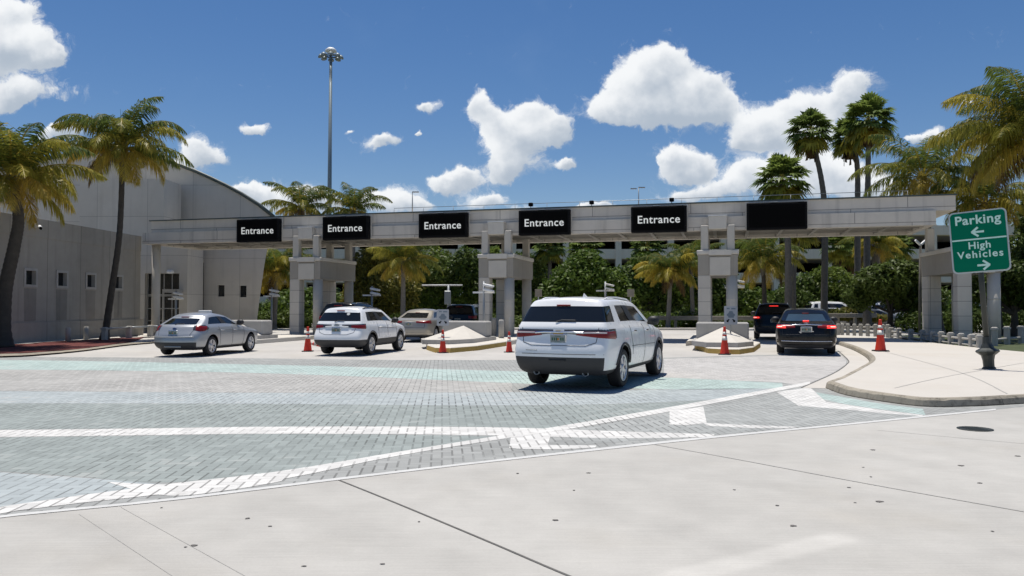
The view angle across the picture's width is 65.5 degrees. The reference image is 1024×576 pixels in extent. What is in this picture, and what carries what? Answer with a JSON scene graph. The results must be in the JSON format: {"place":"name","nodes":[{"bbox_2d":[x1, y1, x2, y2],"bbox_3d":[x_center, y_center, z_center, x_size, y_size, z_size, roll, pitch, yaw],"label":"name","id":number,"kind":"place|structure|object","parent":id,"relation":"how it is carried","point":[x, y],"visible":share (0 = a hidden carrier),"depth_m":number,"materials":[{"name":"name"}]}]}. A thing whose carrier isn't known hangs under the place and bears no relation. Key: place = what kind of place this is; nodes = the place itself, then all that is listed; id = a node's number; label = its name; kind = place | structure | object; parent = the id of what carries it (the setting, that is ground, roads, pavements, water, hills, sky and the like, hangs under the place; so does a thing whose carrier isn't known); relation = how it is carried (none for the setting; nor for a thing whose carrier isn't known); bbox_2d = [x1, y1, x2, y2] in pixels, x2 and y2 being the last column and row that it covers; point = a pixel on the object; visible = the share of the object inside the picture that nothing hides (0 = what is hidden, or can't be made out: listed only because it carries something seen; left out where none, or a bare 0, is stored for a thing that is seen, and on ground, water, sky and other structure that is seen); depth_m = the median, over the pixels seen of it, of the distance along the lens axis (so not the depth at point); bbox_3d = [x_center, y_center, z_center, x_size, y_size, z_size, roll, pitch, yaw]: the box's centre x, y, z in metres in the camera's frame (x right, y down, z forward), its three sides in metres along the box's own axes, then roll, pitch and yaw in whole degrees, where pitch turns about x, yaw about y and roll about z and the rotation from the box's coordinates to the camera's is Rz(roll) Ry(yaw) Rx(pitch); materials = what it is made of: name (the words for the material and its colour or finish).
{"place":"outdoors","nodes":[
{"label":"outdoors","id":0,"kind":"place"},
{"bbox_2d":[138,333,154,336],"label":"footpath","id":1,"kind":"structure","parent":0,"point":[144,335],"depth_m":44.04,"materials":[{"name":"concrete"}]},
{"bbox_2d":[79,179,203,332],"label":"service block","id":2,"kind":"structure","parent":1,"relation":"on","point":[182,270],"depth_m":49.14,"materials":[{"name":"concrete"}]},
{"bbox_2d":[151,244,160,334],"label":"steel column","id":3,"kind":"structure","parent":1,"relation":"on","point":[155,288],"depth_m":44.94,"materials":[{"name":"metal"}]},
{"bbox_2d":[0,328,835,359],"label":"apron","id":4,"kind":"object","parent":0,"point":[674,345],"visible":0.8,"depth_m":28.59,"materials":[{"name":"concrete"}]},
{"bbox_2d":[0,337,142,353],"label":"mulch bed","id":5,"kind":"object","parent":4,"relation":"on","point":[49,346],"visible":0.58,"depth_m":32.73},
{"bbox_2d":[0,121,107,346],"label":"coconut palm","id":6,"kind":"object","parent":5,"relation":"on","point":[20,161],"visible":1,"depth_m":31.41,"materials":[{"name":"plant"}]},
{"bbox_2d":[0,341,153,355],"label":"bed edging","id":7,"kind":"object","parent":5,"relation":"on","point":[16,354],"visible":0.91,"depth_m":28.91,"materials":[{"name":"concrete"}]},
{"bbox_2d":[51,96,193,338],"bbox_3d":[-19.068,-3.447,39.157,6.456,11.998,6.438,0,-1,0],"label":"coconut palm","id":8,"kind":"object","parent":5,"relation":"on","point":[122,133],"visible":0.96,"depth_m":38.76,"materials":[{"name":"plant"}]},
{"bbox_2d":[100,325,158,339],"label":"rail fence","id":9,"kind":"object","parent":5,"relation":"on","point":[104,333],"visible":0.56,"depth_m":40.50,"materials":[{"name":"stone"}]},
{"bbox_2d":[0,212,143,342],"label":"building","id":10,"kind":"structure","parent":4,"relation":"on","point":[62,279],"depth_m":38.33,"materials":[{"name":"concrete"}]},
{"bbox_2d":[23,268,37,286],"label":"window","id":11,"kind":"structure","parent":10,"relation":"in","point":[30,274],"depth_m":35.62,"materials":[{"name":"glass"}]},
{"bbox_2d":[154,310,257,354],"bbox_3d":[-10.632,1.532,27.960,2.067,1.498,4.491,0,-1,10],"label":"silver hatchback","id":12,"kind":"object","parent":4,"relation":"on","point":[207,332],"visible":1,"depth_m":26.50,"materials":[{"name":"paint"}]},
{"bbox_2d":[233,320,313,343],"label":"traffic island","id":13,"kind":"structure","parent":4,"relation":"on","point":[263,328],"depth_m":36.32,"materials":[{"name":"concrete"}]},
{"bbox_2d":[261,248,312,328],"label":"coconut palm","id":14,"kind":"object","parent":4,"relation":"on","point":[277,259],"visible":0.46,"depth_m":57.56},
{"bbox_2d":[289,227,356,333],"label":"gantry pier","id":15,"kind":"structure","parent":4,"relation":"on","point":[326,274],"depth_m":41.65,"materials":[{"name":"concrete"}]},
{"bbox_2d":[142,190,956,249],"bbox_3d":[-0.223,-3.584,41.549,41.094,2.143,4.740,0,-1,15],"label":"gantry","id":16,"kind":"object","parent":15,"relation":"on","point":[907,214],"visible":0.78,"depth_m":39.20,"materials":[{"name":"concrete"}]},
{"bbox_2d":[236,217,282,242],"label":"message board","id":17,"kind":"object","parent":16,"relation":"attached to","point":[258,230],"visible":1,"depth_m":42.25,"materials":[{"name":"metal"}]},
{"bbox_2d":[322,214,371,240],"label":"message board","id":18,"kind":"object","parent":16,"relation":"attached to","point":[348,227],"visible":1,"depth_m":40.93,"materials":[{"name":"metal"}]},
{"bbox_2d":[419,211,469,237],"bbox_3d":[-3.421,-3.170,39.728,2.668,1.310,0.408,0,-1,15],"label":"message board","id":19,"kind":"object","parent":16,"relation":"attached to","point":[443,225],"visible":1,"depth_m":39.57,"materials":[{"name":"metal"}]},
{"bbox_2d":[519,208,571,235],"bbox_3d":[1.569,-3.201,38.393,2.637,1.310,0.408,0,-1,15],"label":"message board","id":20,"kind":"object","parent":16,"relation":"attached to","point":[542,222],"visible":1,"depth_m":38.23,"materials":[{"name":"metal"}]},
{"bbox_2d":[630,204,687,232],"bbox_3d":[6.818,-3.233,36.988,2.660,1.310,0.408,0,-1,15],"label":"message board","id":21,"kind":"object","parent":16,"relation":"attached to","point":[659,219],"visible":1,"depth_m":36.84,"materials":[{"name":"metal"}]},
{"bbox_2d":[745,200,807,230],"bbox_3d":[11.845,-3.265,35.643,2.693,1.310,0.408,0,-1,15],"label":"message board","id":22,"kind":"object","parent":16,"relation":"attached to","point":[782,215],"visible":1,"depth_m":35.51,"materials":[{"name":"metal"}]},
{"bbox_2d":[314,306,404,353],"bbox_3d":[-5.330,1.476,28.578,2.146,1.637,4.696,0,-1,13],"label":"white crossover","id":23,"kind":"object","parent":4,"relation":"on","point":[366,330],"visible":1,"depth_m":26.76,"materials":[{"name":"paint"}]},
{"bbox_2d":[319,313,360,320],"bbox_3d":[-5.766,0.970,26.701,1.509,0.293,0.334,0,-1,13],"label":"rear window","id":24,"kind":"structure","parent":23,"relation":"in","point":[326,316],"depth_m":26.65,"materials":[{"name":"black glass"}]},
{"bbox_2d":[398,309,452,339],"bbox_3d":[-4.150,1.772,38.869,2.243,1.526,5.179,0,-1,13],"label":"beige sedan","id":25,"kind":"object","parent":4,"relation":"on","point":[420,323],"visible":0.64,"depth_m":36.67,"materials":[{"name":"beige paint"}]},
{"bbox_2d":[447,304,478,320],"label":"dark sport utility car","id":26,"kind":"object","parent":4,"relation":"on","point":[463,312],"visible":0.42,"depth_m":43.64,"materials":[{"name":"black paint"}]},
{"bbox_2d":[421,321,516,352],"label":"traffic island","id":27,"kind":"structure","parent":4,"relation":"on","point":[462,336],"depth_m":32.19,"materials":[{"name":"concrete"}]},
{"bbox_2d":[477,221,533,335],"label":"gantry pier","id":28,"kind":"structure","parent":4,"relation":"on","point":[506,268],"depth_m":38.94,"materials":[{"name":"concrete"}]},
{"bbox_2d":[653,316,753,327],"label":"guard rail","id":29,"kind":"object","parent":4,"relation":"on","point":[675,318],"visible":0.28,"depth_m":59.58,"materials":[{"name":"concrete"}]},
{"bbox_2d":[697,215,738,321],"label":"gantry pier","id":30,"kind":"structure","parent":4,"relation":"on","point":[717,264],"depth_m":36.14,"materials":[{"name":"concrete"}]},
{"bbox_2d":[751,303,789,338],"bbox_3d":[13.586,1.679,41.314,2.328,1.826,5.136,0,-1,18],"label":"black sport utility car","id":31,"kind":"object","parent":4,"relation":"on","point":[764,314],"visible":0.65,"depth_m":39.17,"materials":[{"name":"paint"}]},
{"bbox_2d":[771,308,837,353],"bbox_3d":[10.671,1.513,29.032,2.329,1.585,5.378,0,-1,19],"label":"black sedan","id":32,"kind":"object","parent":4,"relation":"on","point":[806,328],"visible":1,"depth_m":26.76,"materials":[{"name":"paint"}]},
{"bbox_2d":[0,323,1023,575],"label":"road","id":33,"kind":"structure","parent":0,"point":[678,509],"depth_m":6.20,"materials":[{"name":"concrete"}]},
{"bbox_2d":[0,153,274,319],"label":"curved hall","id":34,"kind":"structure","parent":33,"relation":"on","point":[232,283],"depth_m":52.12,"materials":[{"name":"paint"}]},
{"bbox_2d":[260,181,337,251],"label":"coconut palm","id":35,"kind":"object","parent":33,"relation":"on","point":[302,201],"visible":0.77,"depth_m":65.60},
{"bbox_2d":[257,308,391,327],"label":"hedge","id":36,"kind":"object","parent":33,"relation":"on","point":[283,320],"visible":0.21,"depth_m":60.82,"materials":[{"name":"green plant"}]},
{"bbox_2d":[320,182,392,302],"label":"coconut palm","id":37,"kind":"object","parent":33,"relation":"on","point":[355,202],"visible":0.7,"depth_m":67.67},
{"bbox_2d":[339,246,424,315],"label":"leafy tree","id":38,"kind":"object","parent":33,"relation":"on","point":[390,302],"visible":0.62,"depth_m":67.27,"materials":[{"name":"green plant"}]},
{"bbox_2d":[366,245,443,315],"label":"coconut palm","id":39,"kind":"object","parent":33,"relation":"on","point":[398,256],"visible":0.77,"depth_m":59.72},
{"bbox_2d":[411,245,495,309],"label":"leafy tree","id":40,"kind":"object","parent":33,"relation":"on","point":[464,274],"visible":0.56,"depth_m":69.40,"materials":[{"name":"green plant"}]},
{"bbox_2d":[339,480,570,575],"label":"pavement joint","id":41,"kind":"object","parent":33,"relation":"on","point":[463,531],"visible":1,"depth_m":5.80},
{"bbox_2d":[0,409,995,517],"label":"painted line","id":42,"kind":"object","parent":33,"relation":"on","point":[307,482],"visible":1,"depth_m":8.30,"materials":[{"name":"white paint"}]},
{"bbox_2d":[457,251,547,320],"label":"leafy tree","id":43,"kind":"object","parent":33,"relation":"on","point":[537,276],"visible":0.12,"depth_m":75.94,"materials":[{"name":"green plant"}]},
{"bbox_2d":[531,242,567,279],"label":"fan palm","id":44,"kind":"object","parent":33,"relation":"on","point":[553,253],"visible":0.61,"depth_m":75.40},
{"bbox_2d":[531,247,641,310],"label":"round tree","id":45,"kind":"object","parent":33,"relation":"on","point":[588,272],"visible":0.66,"depth_m":65.00,"materials":[{"name":"green plant"}]},
{"bbox_2d":[632,243,697,327],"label":"coconut palm","id":46,"kind":"object","parent":33,"relation":"on","point":[658,264],"visible":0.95,"depth_m":58.57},
{"bbox_2d":[610,251,723,313],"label":"leafy tree","id":47,"kind":"object","parent":33,"relation":"on","point":[645,293],"visible":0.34,"depth_m":72.92,"materials":[{"name":"green plant"}]},
{"bbox_2d":[663,239,724,327],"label":"coconut palm","id":48,"kind":"object","parent":33,"relation":"on","point":[694,248],"visible":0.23,"depth_m":62.71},
{"bbox_2d":[641,309,753,327],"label":"hedge","id":49,"kind":"object","parent":33,"relation":"on","point":[683,323],"visible":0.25,"depth_m":62.53,"materials":[{"name":"green plant"}]},
{"bbox_2d":[694,274,770,321],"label":"leafy tree","id":50,"kind":"object","parent":33,"relation":"on","point":[746,307],"visible":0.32,"depth_m":70.53,"materials":[{"name":"green plant"}]},
{"bbox_2d":[726,238,807,302],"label":"coconut palm","id":51,"kind":"object","parent":33,"relation":"on","point":[762,257],"visible":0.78,"depth_m":56.55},
{"bbox_2d":[783,237,820,307],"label":"fan palm","id":52,"kind":"object","parent":33,"relation":"on","point":[801,241],"visible":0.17,"depth_m":61.83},
{"bbox_2d":[760,264,853,307],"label":"leafy tree","id":53,"kind":"object","parent":33,"relation":"on","point":[808,287],"visible":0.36,"depth_m":67.39,"materials":[{"name":"green plant"}]},
{"bbox_2d":[784,107,835,312],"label":"fan palm","id":54,"kind":"object","parent":33,"relation":"on","point":[810,143],"visible":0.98,"depth_m":56.87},
{"bbox_2d":[803,344,868,387],"bbox_3d":[10.630,2.240,25.541,1.430,0.001,21.098,-1,-1,23],"label":"gutter","id":55,"kind":"object","parent":33,"relation":"on","point":[856,360],"visible":0.76,"depth_m":22.21,"materials":[{"name":"concrete"}]},
{"bbox_2d":[818,236,853,324],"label":"fan palm","id":56,"kind":"object","parent":33,"relation":"on","point":[837,254],"visible":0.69,"depth_m":71.39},
{"bbox_2d":[827,117,865,328],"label":"fan palm","id":57,"kind":"object","parent":33,"relation":"on","point":[847,149],"visible":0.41,"depth_m":59.94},
{"bbox_2d":[828,313,876,328],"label":"guard rail","id":58,"kind":"object","parent":33,"relation":"on","point":[854,316],"visible":0.71,"depth_m":58.58,"materials":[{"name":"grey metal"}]},
{"bbox_2d":[839,91,898,329],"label":"fan palm","id":59,"kind":"object","parent":33,"relation":"on","point":[871,104],"visible":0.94,"depth_m":56.84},
{"bbox_2d":[837,235,907,301],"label":"coconut palm","id":60,"kind":"object","parent":33,"relation":"on","point":[880,246],"visible":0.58,"depth_m":65.52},
{"bbox_2d":[839,257,948,326],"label":"leafy tree","id":61,"kind":"object","parent":33,"relation":"on","point":[891,285],"visible":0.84,"depth_m":50.98,"materials":[{"name":"green plant"}]},
{"bbox_2d":[884,235,916,261],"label":"fan palm","id":62,"kind":"object","parent":33,"relation":"on","point":[903,249],"visible":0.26,"depth_m":69.27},
{"bbox_2d":[847,133,984,334],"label":"coconut palm","id":63,"kind":"object","parent":33,"relation":"on","point":[920,164],"visible":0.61,"depth_m":45.67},
{"bbox_2d":[826,340,1023,406],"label":"kerb","id":64,"kind":"structure","parent":33,"relation":"on","point":[839,388],"depth_m":13.47,"materials":[{"name":"concrete"}]},
{"bbox_2d":[893,306,1023,332],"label":"hedge","id":65,"kind":"object","parent":33,"relation":"on","point":[906,318],"visible":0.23,"depth_m":49.17,"materials":[{"name":"green plant"}]},
{"bbox_2d":[920,228,1002,343],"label":"gantry pier","id":66,"kind":"structure","parent":33,"relation":"on","point":[936,265],"depth_m":34.56,"materials":[{"name":"concrete"}]},
{"bbox_2d":[0,351,1023,514],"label":"paver plaza","id":67,"kind":"structure","parent":0,"point":[487,450],"depth_m":12.63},
{"bbox_2d":[0,472,156,506],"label":"painted band","id":68,"kind":"object","parent":67,"relation":"on","point":[16,488],"visible":1,"depth_m":7.25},
{"bbox_2d":[109,479,282,495],"bbox_3d":[-2.948,1.816,7.264,1.645,0.001,0.671,0,-1,-8],"label":"painted line","id":69,"kind":"object","parent":67,"relation":"on","point":[138,485],"visible":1,"depth_m":7.24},
{"bbox_2d":[0,434,492,481],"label":"painted band","id":70,"kind":"object","parent":67,"relation":"on","point":[172,458],"visible":1,"depth_m":8.99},
{"bbox_2d":[0,370,511,392],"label":"painted band","id":71,"kind":"object","parent":67,"relation":"on","point":[93,380],"visible":1,"depth_m":17.06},
{"bbox_2d":[0,426,713,437],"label":"painted line","id":72,"kind":"object","parent":67,"relation":"on","point":[340,430],"visible":1,"depth_m":10.50,"materials":[{"name":"paint"}]},
{"bbox_2d":[0,397,746,429],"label":"painted band","id":73,"kind":"object","parent":67,"relation":"on","point":[53,416],"visible":1,"depth_m":12.05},
{"bbox_2d":[0,388,771,404],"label":"painted band","id":74,"kind":"object","parent":67,"relation":"on","point":[570,397],"visible":1,"depth_m":14.43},
{"bbox_2d":[0,360,782,388],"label":"painted band","id":75,"kind":"object","parent":67,"relation":"on","point":[642,382],"visible":0.95,"depth_m":19.90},
{"bbox_2d":[0,381,809,512],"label":"painted line","id":76,"kind":"object","parent":67,"relation":"on","point":[195,485],"visible":1,"depth_m":7.80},
{"bbox_2d":[509,433,550,448],"bbox_3d":[0.240,1.875,9.787,0.546,0.001,1.185,0,-1,0],"label":"painted line","id":77,"kind":"object","parent":67,"relation":"on","point":[527,441],"visible":1,"depth_m":9.71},
{"bbox_2d":[530,445,595,448],"bbox_3d":[0.598,1.864,9.340,0.805,0.001,0.307,0,-1,0],"label":"painted line","id":78,"kind":"object","parent":67,"relation":"on","point":[561,446],"visible":1,"depth_m":9.37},
{"bbox_2d":[515,293,662,386],"bbox_3d":[1.949,1.093,17.884,2.353,1.906,5.438,-1,-1,23],"label":"white car","id":79,"kind":"object","parent":67,"relation":"on","point":[614,340],"visible":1,"depth_m":15.70,"materials":[{"name":"paint"}]},
{"bbox_2d":[573,395,924,443],"bbox_3d":[3.172,1.935,12.304,6.563,0.001,3.188,1,-1,-26],"label":"painted band","id":80,"kind":"object","parent":67,"relation":"on","point":[777,410],"visible":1,"depth_m":11.72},
{"bbox_2d":[670,407,706,424],"bbox_3d":[2.663,1.929,12.113,0.535,0.001,2.176,0,-1,12],"label":"painted line","id":81,"kind":"object","parent":80,"relation":"on","point":[691,416],"visible":1,"depth_m":11.92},
{"bbox_2d":[704,423,793,427],"bbox_3d":[3.278,1.902,10.951,1.277,0.001,0.306,0,-1,17],"label":"painted line","id":82,"kind":"object","parent":80,"relation":"on","point":[735,425],"visible":1,"depth_m":10.93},
{"bbox_2d":[777,388,826,405],"bbox_3d":[5.312,1.990,14.733,0.724,0.001,3.260,0,-1,15],"label":"painted line","id":83,"kind":"object","parent":80,"relation":"on","point":[802,396],"visible":1,"depth_m":14.58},
{"bbox_2d":[802,402,922,415],"bbox_3d":[5.378,1.950,12.954,0.836,0.001,2.451,1,-1,-25],"label":"painted line","id":84,"kind":"object","parent":80,"relation":"on","point":[836,406],"visible":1,"depth_m":12.87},
{"bbox_2d":[664,352,846,384],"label":"pavement","id":85,"kind":"structure","parent":67,"relation":"on","point":[794,369],"depth_m":21.54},
{"bbox_2d":[816,392,924,414],"bbox_3d":[5.938,1.968,13.752,0.750,0.001,3.360,0,-1,-17],"label":"painted band","id":86,"kind":"object","parent":67,"relation":"on","point":[845,400],"visible":1,"depth_m":13.39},
{"bbox_2d":[0,0,1023,245],"label":"sky","id":87,"kind":"structure","parent":0,"point":[459,104],"materials":[{"name":"blue"}]},
{"bbox_2d":[259,224,1015,311],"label":"parking garage","id":88,"kind":"structure","parent":0,"point":[616,253],"depth_m":113.36,"materials":[{"name":"concrete"}]},
{"bbox_2d":[686,322,760,353],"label":"traffic island","id":89,"kind":"structure","parent":0,"point":[706,337],"depth_m":29.93,"materials":[{"name":"concrete"}]},
{"bbox_2d":[724,306,736,333],"bbox_3d":[8.280,1.368,30.168,0.521,1.371,0.081,0,-1,-8],"label":"info sign","id":90,"kind":"object","parent":89,"relation":"on","point":[730,315],"visible":0.97,"depth_m":30.14,"materials":[{"name":"metal"}]},
{"bbox_2d":[660,330,858,335],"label":"sidewalk","id":91,"kind":"structure","parent":0,"point":[751,332],"depth_m":52.61,"materials":[{"name":"concrete"}]},
{"bbox_2d":[750,152,813,307],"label":"fan palm","id":92,"kind":"object","parent":91,"relation":"on","point":[780,167],"visible":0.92,"depth_m":53.64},
{"bbox_2d":[836,324,890,337],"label":"rail fence","id":93,"kind":"object","parent":91,"relation":"on","point":[840,329],"visible":0.77,"depth_m":42.02,"materials":[{"name":"concrete"}]},
{"bbox_2d":[828,306,887,323],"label":"hedge","id":94,"kind":"object","parent":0,"point":[844,309],"visible":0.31,"depth_m":59.71,"materials":[{"name":"green plant"}]},
{"bbox_2d":[834,335,1023,396],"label":"sidewalk","id":95,"kind":"structure","parent":0,"point":[889,372],"depth_m":18.52,"materials":[{"name":"concrete"}]},
{"bbox_2d":[871,319,889,351],"bbox_3d":[12.444,1.596,26.896,0.448,1.080,0.448,0,-1,-2],"label":"traffic cone","id":96,"kind":"object","parent":95,"relation":"on","point":[880,346],"visible":1,"depth_m":26.80,"materials":[{"name":"plastic"}]},
{"bbox_2d":[948,208,1010,368],"bbox_3d":[11.472,0.036,19.363,1.230,3.855,0.530,-5,-5,35],"label":"parking sign","id":97,"kind":"object","parent":95,"relation":"on","point":[979,242],"visible":1,"depth_m":19.30,"materials":[{"name":"green metal"}]},
{"bbox_2d":[907,334,1023,351],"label":"verge","id":98,"kind":"structure","parent":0,"point":[1014,345],"depth_m":32.33,"materials":[{"name":"green plant"}]},
{"bbox_2d":[914,239,924,336],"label":"camera mast","id":99,"kind":"object","parent":98,"relation":"on","point":[920,268],"visible":0.81,"depth_m":40.95,"materials":[{"name":"white metal"}]},
{"bbox_2d":[888,327,982,347],"bbox_3d":[18.043,2.142,34.388,0.323,0.620,10.767,0,-1,9],"label":"rail fence","id":100,"kind":"object","parent":98,"relation":"on","point":[951,337],"visible":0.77,"depth_m":32.97,"materials":[{"name":"concrete"}]},
{"bbox_2d":[921,66,1023,197],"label":"coconut palm","id":101,"kind":"object","parent":98,"relation":"on","point":[1003,140],"visible":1,"depth_m":36.15,"materials":[{"name":"plant"}]},
{"bbox_2d":[921,165,1023,334],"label":"coconut palm","id":102,"kind":"object","parent":98,"relation":"on","point":[966,200],"visible":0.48,"depth_m":43.70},
{"bbox_2d":[972,234,1023,335],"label":"leafy tree","id":103,"kind":"object","parent":98,"relation":"on","point":[1012,291],"visible":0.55,"depth_m":41.41,"materials":[{"name":"green plant"}]},
{"bbox_2d":[990,326,1023,345],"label":"rail fence","id":104,"kind":"object","parent":98,"relation":"on","point":[995,339],"visible":0.73,"depth_m":32.35,"materials":[{"name":"concrete"}]},
{"bbox_2d":[1009,201,1023,259],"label":"leafy tree","id":105,"kind":"object","parent":98,"relation":"on","point":[1018,233],"visible":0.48,"depth_m":45.39,"materials":[{"name":"green plant"}]},
{"label":"ground","id":106,"kind":"structure","parent":0,"visible":0},
{"bbox_2d":[318,47,343,212],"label":"mast light","id":107,"kind":"object","parent":106,"relation":"on","point":[330,52],"visible":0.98,"depth_m":90.30,"materials":[{"name":"metal"}]},
{"bbox_2d":[384,246,455,317],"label":"leafy tree","id":108,"kind":"object","parent":106,"relation":"on","point":[434,251],"visible":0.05,"depth_m":81.44,"materials":[{"name":"green plant"}]},
{"bbox_2d":[565,242,604,256],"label":"fan palm","id":109,"kind":"object","parent":106,"relation":"on","point":[576,245],"visible":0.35,"depth_m":77.49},
{"bbox_2d":[258,286,1008,321],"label":"treeline","id":110,"kind":"object","parent":106,"relation":"on","point":[285,299],"visible":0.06,"depth_m":83.56,"materials":[{"name":"green plant"}]},
{"bbox_2d":[629,240,666,311],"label":"fan palm","id":111,"kind":"object","parent":106,"relation":"on","point":[644,249],"visible":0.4,"depth_m":77.62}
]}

